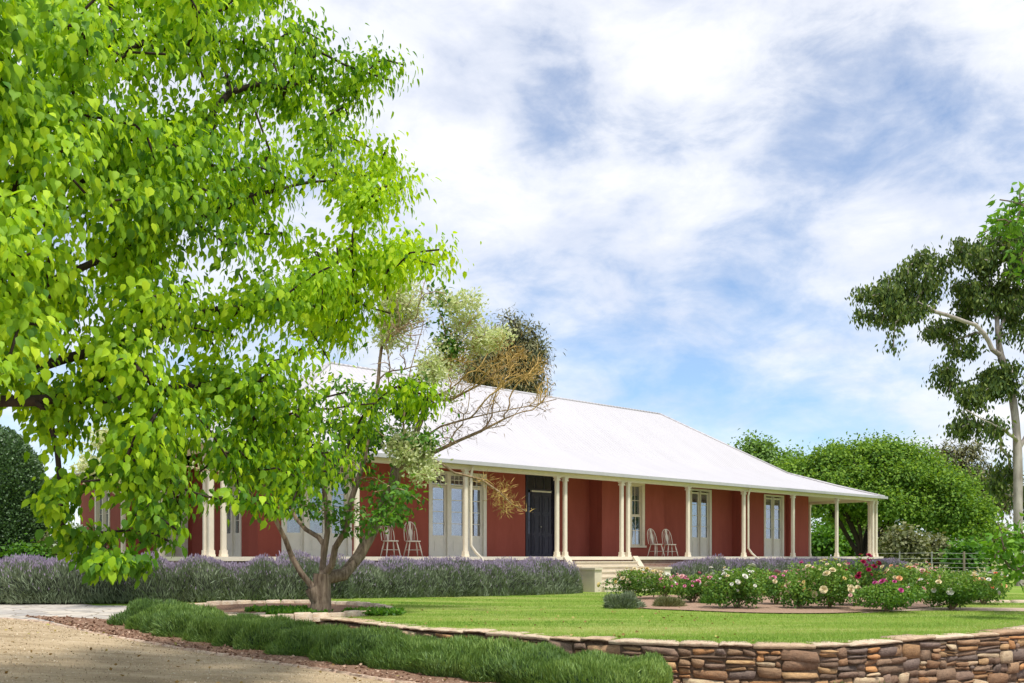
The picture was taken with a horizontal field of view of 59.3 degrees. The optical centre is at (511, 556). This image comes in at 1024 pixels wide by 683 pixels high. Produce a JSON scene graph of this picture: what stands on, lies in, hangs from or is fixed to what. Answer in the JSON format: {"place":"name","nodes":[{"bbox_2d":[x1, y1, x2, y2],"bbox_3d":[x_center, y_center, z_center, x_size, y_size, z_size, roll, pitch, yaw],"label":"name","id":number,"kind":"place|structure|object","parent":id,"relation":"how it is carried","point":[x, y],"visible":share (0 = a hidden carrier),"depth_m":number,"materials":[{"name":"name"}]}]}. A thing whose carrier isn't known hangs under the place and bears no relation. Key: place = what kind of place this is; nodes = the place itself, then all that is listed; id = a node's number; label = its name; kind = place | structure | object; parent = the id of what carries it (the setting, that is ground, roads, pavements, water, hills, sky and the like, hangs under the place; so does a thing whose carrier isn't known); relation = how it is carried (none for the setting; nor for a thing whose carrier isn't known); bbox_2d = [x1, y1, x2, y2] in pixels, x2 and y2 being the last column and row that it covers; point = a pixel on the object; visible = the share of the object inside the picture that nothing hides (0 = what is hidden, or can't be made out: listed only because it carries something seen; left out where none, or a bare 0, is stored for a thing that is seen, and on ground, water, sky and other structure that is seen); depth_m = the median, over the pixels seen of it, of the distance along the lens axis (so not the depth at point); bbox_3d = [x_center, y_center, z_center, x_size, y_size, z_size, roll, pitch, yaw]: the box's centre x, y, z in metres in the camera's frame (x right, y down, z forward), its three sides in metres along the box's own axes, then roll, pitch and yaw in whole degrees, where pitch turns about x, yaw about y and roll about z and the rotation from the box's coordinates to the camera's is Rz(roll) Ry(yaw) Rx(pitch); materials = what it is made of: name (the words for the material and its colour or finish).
{"place":"outdoors","nodes":[
{"label":"outdoors","id":0,"kind":"place"},
{"bbox_2d":[0,602,126,623],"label":"paving","id":1,"kind":"structure","parent":0,"point":[17,610],"depth_m":17.25,"materials":[{"name":"white concrete"}]},
{"bbox_2d":[0,618,400,682],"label":"driveway","id":2,"kind":"structure","parent":0,"point":[156,676],"depth_m":10.41,"materials":[{"name":"beige gravel"}]},
{"bbox_2d":[25,615,683,682],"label":"mulch bed","id":3,"kind":"object","parent":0,"point":[351,668],"visible":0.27,"depth_m":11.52,"materials":[{"name":"brown wood"}]},
{"bbox_2d":[0,602,753,682],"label":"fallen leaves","id":4,"kind":"object","parent":3,"relation":"on","point":[355,678],"visible":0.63,"depth_m":11.96,"materials":[{"name":"brown plant"}]},
{"bbox_2d":[106,597,673,682],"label":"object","id":5,"kind":"object","parent":3,"relation":"on","point":[471,658],"visible":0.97,"depth_m":11.05,"materials":[{"name":"green plant"}]},
{"bbox_2d":[0,0,1023,554],"label":"sky","id":6,"kind":"structure","parent":0,"point":[691,197],"materials":[{"name":"blue"}]},
{"bbox_2d":[74,602,1023,649],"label":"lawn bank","id":7,"kind":"structure","parent":0,"point":[599,642],"depth_m":11.58,"materials":[{"name":"beige stone"}]},
{"bbox_2d":[77,573,1023,643],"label":"lawn","id":8,"kind":"structure","parent":0,"point":[1014,590],"depth_m":15.00,"materials":[{"name":"green plant"}]},
{"bbox_2d":[224,612,265,614],"bbox_3d":[-5.072,1.047,16.232,3.345,0.122,0.332,0,0,21],"label":"lawn edging","id":9,"kind":"object","parent":8,"relation":"on","point":[246,613],"visible":0.12,"depth_m":15.98,"materials":[{"name":"beige stone"}]},
{"bbox_2d":[205,603,365,612],"bbox_3d":[-4.550,0.992,16.950,4.500,0.093,3.900,0,0,0],"label":"tree bed","id":10,"kind":"object","parent":8,"relation":"on","point":[237,608],"visible":0.23,"depth_m":17.83,"materials":[{"name":"brown"}]},
{"bbox_2d":[244,603,307,611],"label":"ground plant","id":11,"kind":"object","parent":10,"relation":"on","point":[257,608],"visible":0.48,"depth_m":16.58,"materials":[{"name":"green plant"}]},
{"bbox_2d":[265,607,333,614],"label":"ground plant","id":12,"kind":"object","parent":10,"relation":"on","point":[272,611],"visible":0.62,"depth_m":15.60,"materials":[{"name":"green plant"}]},
{"bbox_2d":[66,276,556,612],"bbox_3d":[-3.802,-2.119,16.165,9.318,6.563,3.908,0,0,0],"label":"multi stem tree","id":13,"kind":"object","parent":10,"relation":"on","point":[415,450],"visible":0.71,"depth_m":15.96,"materials":[{"name":"green plant"}]},
{"bbox_2d":[341,605,406,615],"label":"ground plant","id":14,"kind":"object","parent":10,"relation":"on","point":[385,611],"visible":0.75,"depth_m":15.95,"materials":[{"name":"green plant"}]},
{"bbox_2d":[0,549,583,604],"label":"lavender hedge","id":15,"kind":"object","parent":8,"relation":"on","point":[52,580],"visible":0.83,"depth_m":19.88,"materials":[{"name":"purple plant"}]},
{"bbox_2d":[194,599,392,621],"bbox_3d":[-4.552,1.004,16.948,4.666,0.206,4.046,0,0,0],"label":"tree ring edging","id":16,"kind":"object","parent":8,"relation":"on","point":[314,617],"visible":0.34,"depth_m":17.82,"materials":[{"name":"beige stone"}]},
{"bbox_2d":[668,553,909,584],"bbox_3d":[11.239,0.494,34.675,15.562,1.266,1.672,0,0,-40],"label":"lavender hedge","id":17,"kind":"object","parent":8,"relation":"on","point":[702,565],"visible":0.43,"depth_m":32.04,"materials":[{"name":"purple plant"}]},
{"bbox_2d":[637,593,941,612],"bbox_3d":[6.317,1.028,21.223,7.255,0.001,10.046,0,0,20],"label":"rose bed","id":18,"kind":"object","parent":8,"relation":"on","point":[766,606],"visible":0.25,"depth_m":18.14,"materials":[{"name":"brown soil"}]},
{"bbox_2d":[602,590,647,608],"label":"plant","id":19,"kind":"object","parent":18,"relation":"on","point":[626,600],"visible":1,"depth_m":18.12,"materials":[{"name":"green plant"}]},
{"bbox_2d":[597,567,667,597],"bbox_3d":[2.988,0.649,21.816,1.968,0.813,1.168,0,0,41],"label":"rose bush","id":20,"kind":"object","parent":18,"relation":"on","point":[626,582],"visible":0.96,"depth_m":21.61,"materials":[{"name":"green plant"}]},
{"bbox_2d":[637,572,683,596],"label":"rose bush","id":21,"kind":"object","parent":18,"relation":"on","point":[658,589],"visible":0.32,"depth_m":22.04,"materials":[{"name":"green plant"}]},
{"bbox_2d":[652,594,688,606],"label":"plant","id":22,"kind":"object","parent":18,"relation":"on","point":[666,601],"visible":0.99,"depth_m":18.56,"materials":[{"name":"green plant"}]},
{"bbox_2d":[659,571,715,601],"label":"rose bush","id":23,"kind":"object","parent":18,"relation":"on","point":[690,587],"visible":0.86,"depth_m":20.12,"materials":[{"name":"green plant"}]},
{"bbox_2d":[697,592,724,603],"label":"plant","id":24,"kind":"object","parent":18,"relation":"on","point":[701,599],"visible":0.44,"depth_m":19.80,"materials":[{"name":"green plant"}]},
{"bbox_2d":[701,566,720,594],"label":"rose bush","id":25,"kind":"object","parent":18,"relation":"on","point":[707,574],"visible":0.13,"depth_m":23.26,"materials":[{"name":"green plant"}]},
{"bbox_2d":[699,563,777,607],"bbox_3d":[4.519,0.596,18.024,1.510,0.919,1.370,0,0,-44],"label":"rose bush","id":26,"kind":"object","parent":18,"relation":"on","point":[734,586],"visible":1,"depth_m":17.80,"materials":[{"name":"green plant"}]},
{"bbox_2d":[733,563,769,591],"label":"rose bush","id":27,"kind":"object","parent":18,"relation":"on","point":[749,565],"visible":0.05,"depth_m":23.89,"materials":[{"name":"green plant"}]},
{"bbox_2d":[753,569,798,603],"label":"rose bush","id":28,"kind":"object","parent":18,"relation":"on","point":[777,579],"visible":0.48,"depth_m":19.27,"materials":[{"name":"green plant"}]},
{"bbox_2d":[778,579,819,608],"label":"rose bush","id":29,"kind":"object","parent":18,"relation":"on","point":[793,590],"visible":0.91,"depth_m":17.84,"materials":[{"name":"green plant"}]},
{"bbox_2d":[780,560,829,586],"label":"rose bush","id":30,"kind":"object","parent":18,"relation":"on","point":[799,567],"visible":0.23,"depth_m":24.48,"materials":[{"name":"green plant"}]},
{"bbox_2d":[796,556,859,607],"bbox_3d":[6.273,0.521,18.033,1.312,1.067,1.402,0,0,18],"label":"rose bush","id":31,"kind":"object","parent":18,"relation":"on","point":[834,586],"visible":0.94,"depth_m":17.75,"materials":[{"name":"green plant"}]},
{"bbox_2d":[832,553,887,604],"bbox_3d":[7.345,0.492,19.108,1.190,1.125,1.584,0,0,38],"label":"rose bush","id":32,"kind":"object","parent":18,"relation":"on","point":[866,576],"visible":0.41,"depth_m":18.86,"materials":[{"name":"green plant"}]},
{"bbox_2d":[876,561,940,599],"bbox_3d":[9.324,0.578,21.210,1.537,0.956,1.802,0,0,39],"label":"rose bush","id":33,"kind":"object","parent":18,"relation":"on","point":[903,575],"visible":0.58,"depth_m":20.95,"materials":[{"name":"green plant"}]},
{"bbox_2d":[844,578,927,611],"bbox_3d":[6.986,0.731,16.908,1.388,0.650,1.489,0,0,-20],"label":"rose bush","id":34,"kind":"object","parent":8,"relation":"on","point":[891,595],"visible":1,"depth_m":16.76,"materials":[{"name":"green plant"}]},
{"bbox_2d":[770,429,1008,556],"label":"spreading tree","id":35,"kind":"object","parent":8,"relation":"on","point":[918,484],"visible":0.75,"depth_m":54.04,"materials":[{"name":"green plant"}]},
{"bbox_2d":[878,521,938,565],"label":"shrub","id":36,"kind":"object","parent":8,"relation":"on","point":[908,544],"visible":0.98,"depth_m":47.59,"materials":[{"name":"green plant"}]},
{"bbox_2d":[845,227,1023,585],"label":"gum tree","id":37,"kind":"object","parent":8,"relation":"on","point":[914,297],"visible":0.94,"depth_m":31.86,"materials":[{"name":"green plant"}]},
{"bbox_2d":[867,551,1008,574],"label":"wire fence","id":38,"kind":"object","parent":8,"relation":"on","point":[963,553],"visible":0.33,"depth_m":40.94,"materials":[{"name":"grey metal"}]},
{"bbox_2d":[917,565,958,590],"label":"rose bush","id":39,"kind":"object","parent":8,"relation":"on","point":[939,569],"visible":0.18,"depth_m":22.67,"materials":[{"name":"green plant"}]},
{"bbox_2d":[912,528,975,572],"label":"shrub","id":40,"kind":"object","parent":8,"relation":"on","point":[937,543],"visible":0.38,"depth_m":49.55,"materials":[{"name":"green plant"}]},
{"bbox_2d":[906,571,1003,609],"bbox_3d":[8.662,0.660,17.805,1.945,0.794,1.524,0,0,-7],"label":"rose bush","id":41,"kind":"object","parent":8,"relation":"on","point":[950,592],"visible":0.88,"depth_m":17.45,"materials":[{"name":"green plant"}]},
{"bbox_2d":[932,530,990,573],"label":"shrub","id":42,"kind":"object","parent":8,"relation":"on","point":[952,559],"visible":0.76,"depth_m":46.50,"materials":[{"name":"green plant"}]},
{"bbox_2d":[955,569,985,583],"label":"rose bush","id":43,"kind":"object","parent":8,"relation":"on","point":[973,571],"visible":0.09,"depth_m":23.23,"materials":[{"name":"green plant"}]},
{"bbox_2d":[934,600,1023,604],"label":"rose bed edging","id":44,"kind":"object","parent":8,"relation":"on","point":[1016,601],"visible":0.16,"depth_m":20.39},
{"bbox_2d":[957,572,1011,603],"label":"rose bush","id":45,"kind":"object","parent":8,"relation":"on","point":[990,578],"visible":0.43,"depth_m":19.63,"materials":[{"name":"green plant"}]},
{"bbox_2d":[966,182,1023,592],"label":"young tree","id":46,"kind":"object","parent":8,"relation":"on","point":[1013,544],"visible":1,"depth_m":15.47,"materials":[{"name":"green plant"}]},
{"bbox_2d":[863,607,1023,612],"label":"garden path","id":47,"kind":"structure","parent":0,"point":[972,609],"depth_m":17.66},
{"bbox_2d":[907,560,1010,572],"bbox_3d":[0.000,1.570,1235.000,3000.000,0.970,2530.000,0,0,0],"label":"ground","id":48,"kind":"structure","parent":0,"point":[927,567],"depth_m":88.78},
{"bbox_2d":[0,617,415,682],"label":"driveway edging","id":49,"kind":"object","parent":48,"relation":"on","point":[273,662],"visible":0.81,"depth_m":11.38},
{"bbox_2d":[0,0,481,589],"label":"leafy tree","id":50,"kind":"object","parent":48,"relation":"on","point":[146,172],"visible":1,"depth_m":7.55,"materials":[{"name":"green plant"}]},
{"bbox_2d":[49,362,887,591],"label":"homestead","id":51,"kind":"structure","parent":48,"relation":"on","point":[601,489],"depth_m":31.26,"materials":[{"name":"brick"}]},
{"bbox_2d":[95,490,109,530],"bbox_3d":[-12.319,-1.290,27.180,0.235,1.720,1.580,0,0,-40],"label":"sash window","id":52,"kind":"structure","parent":51,"relation":"in","point":[102,515],"depth_m":27.17,"materials":[{"name":"beige paint"}]},
{"bbox_2d":[156,478,187,556],"bbox_3d":[-10.175,-1.188,26.870,0.927,2.384,0.218,0,0,-40],"label":"french door","id":53,"kind":"structure","parent":51,"relation":"in","point":[178,552],"depth_m":27.00,"materials":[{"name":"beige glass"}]},
{"bbox_2d":[227,464,241,556],"bbox_3d":[-7.696,-1.298,24.956,0.218,2.604,1.350,0,0,-40],"label":"french door","id":54,"kind":"structure","parent":51,"relation":"in","point":[234,531],"depth_m":24.87,"materials":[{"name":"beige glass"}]},
{"bbox_2d":[281,464,351,556],"bbox_3d":[-5.397,-1.298,24.769,2.131,2.604,0.218,0,0,-40],"label":"french door","id":55,"kind":"structure","parent":51,"relation":"in","point":[303,541],"depth_m":24.73,"materials":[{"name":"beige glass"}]},
{"bbox_2d":[380,522,400,556],"bbox_3d":[-3.471,-0.510,25.543,0.454,1.035,0.592,0,0,-30],"label":"windsor chair","id":56,"kind":"object","parent":51,"relation":"on","point":[388,540],"visible":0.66,"depth_m":25.55,"materials":[{"name":"white paint"}]},
{"bbox_2d":[403,521,422,556],"bbox_3d":[-2.882,-0.510,26.035,0.454,1.035,0.592,0,0,-24],"label":"windsor chair","id":57,"kind":"object","parent":51,"relation":"on","point":[410,530],"visible":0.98,"depth_m":26.17,"materials":[{"name":"white paint"}]},
{"bbox_2d":[429,470,486,556],"bbox_3d":[-1.717,-1.298,27.857,2.210,2.604,0.218,0,0,-40],"label":"french door","id":58,"kind":"structure","parent":51,"relation":"in","point":[446,503],"depth_m":27.78,"materials":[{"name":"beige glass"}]},
{"bbox_2d":[525,474,554,556],"bbox_3d":[0.957,-1.413,30.901,1.434,2.834,0.185,0,0,-40],"label":"front door","id":59,"kind":"structure","parent":51,"relation":"in","point":[540,522],"depth_m":30.87,"materials":[{"name":"blue paint"}]},
{"bbox_2d":[630,483,646,547],"bbox_3d":[4.536,-1.515,33.084,0.912,2.370,0.288,0,0,-40],"label":"sash window","id":60,"kind":"structure","parent":51,"relation":"in","point":[637,490],"depth_m":33.17,"materials":[{"name":"beige paint"}]},
{"bbox_2d":[647,528,664,556],"bbox_3d":[5.193,-0.510,32.680,0.454,1.035,0.592,0,0,-28],"label":"windsor chair","id":61,"kind":"object","parent":51,"relation":"on","point":[652,538],"visible":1,"depth_m":32.77,"materials":[{"name":"white paint"}]},
{"bbox_2d":[662,529,677,556],"bbox_3d":[5.797,-0.510,33.184,0.454,1.035,0.592,0,0,-18],"label":"windsor chair","id":62,"kind":"object","parent":51,"relation":"on","point":[666,536],"visible":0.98,"depth_m":33.31,"materials":[{"name":"white paint"}]},
{"bbox_2d":[690,489,711,556],"bbox_3d":[7.577,-1.358,36.477,1.381,2.724,0.218,0,0,-40],"label":"french door","id":63,"kind":"structure","parent":51,"relation":"in","point":[700,503],"depth_m":36.42,"materials":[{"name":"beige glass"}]},
{"bbox_2d":[764,494,783,556],"bbox_3d":[11.271,-1.328,38.988,1.482,2.664,0.218,0,0,-40],"label":"french door","id":64,"kind":"structure","parent":51,"relation":"in","point":[773,507],"depth_m":38.95,"materials":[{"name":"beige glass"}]},
{"bbox_2d":[455,302,565,395],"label":"gum tree","id":65,"kind":"object","parent":48,"relation":"on","point":[532,344],"visible":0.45,"depth_m":59.26,"materials":[{"name":"green plant"}]},
{"bbox_2d":[315,617,1023,682],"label":"stone retaining wall","id":66,"kind":"structure","parent":48,"relation":"on","point":[974,659],"depth_m":11.20,"materials":[{"name":"stone"}]},
{"bbox_2d":[727,428,803,467],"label":"pale tree","id":67,"kind":"object","parent":48,"relation":"on","point":[764,449],"visible":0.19,"depth_m":76.98,"materials":[{"name":"green plant"}]},
{"bbox_2d":[811,522,852,556],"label":"shrub","id":68,"kind":"object","parent":48,"relation":"on","point":[823,544],"visible":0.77,"depth_m":63.26,"materials":[{"name":"green plant"}]},
{"bbox_2d":[811,513,885,556],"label":"shrub","id":69,"kind":"object","parent":48,"relation":"on","point":[845,550],"visible":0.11,"depth_m":72.72,"materials":[{"name":"green plant"}]},
{"bbox_2d":[848,522,914,562],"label":"shrub","id":70,"kind":"object","parent":48,"relation":"on","point":[879,545],"visible":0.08,"depth_m":70.93,"materials":[{"name":"green plant"}]},
{"bbox_2d":[922,434,1023,523],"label":"gum tree","id":71,"kind":"object","parent":48,"relation":"on","point":[960,452],"visible":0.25,"depth_m":84.30,"materials":[{"name":"green plant"}]},
{"bbox_2d":[965,516,1013,571],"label":"shrub","id":72,"kind":"object","parent":48,"relation":"on","point":[993,539],"visible":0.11,"depth_m":61.32,"materials":[{"name":"green plant"}]},
{"label":"garden bed","id":73,"kind":"structure","parent":0,"visible":0},
{"bbox_2d":[0,424,49,561],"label":"clipped bush","id":74,"kind":"object","parent":73,"relation":"on","point":[18,473],"visible":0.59,"depth_m":24.40,"materials":[{"name":"green plant"}]},
{"bbox_2d":[0,533,55,568],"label":"shrub","id":75,"kind":"object","parent":73,"relation":"on","point":[30,548],"visible":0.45,"depth_m":23.89,"materials":[{"name":"green plant"}]},
{"bbox_2d":[27,531,57,555],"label":"shrub","id":76,"kind":"object","parent":73,"relation":"on","point":[46,533],"visible":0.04,"depth_m":24.78,"materials":[{"name":"green plant"}]},
{"bbox_2d":[50,522,107,557],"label":"shrub","id":77,"kind":"object","parent":73,"relation":"on","point":[54,544],"visible":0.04,"depth_m":22.39,"materials":[{"name":"green plant"}]}
]}

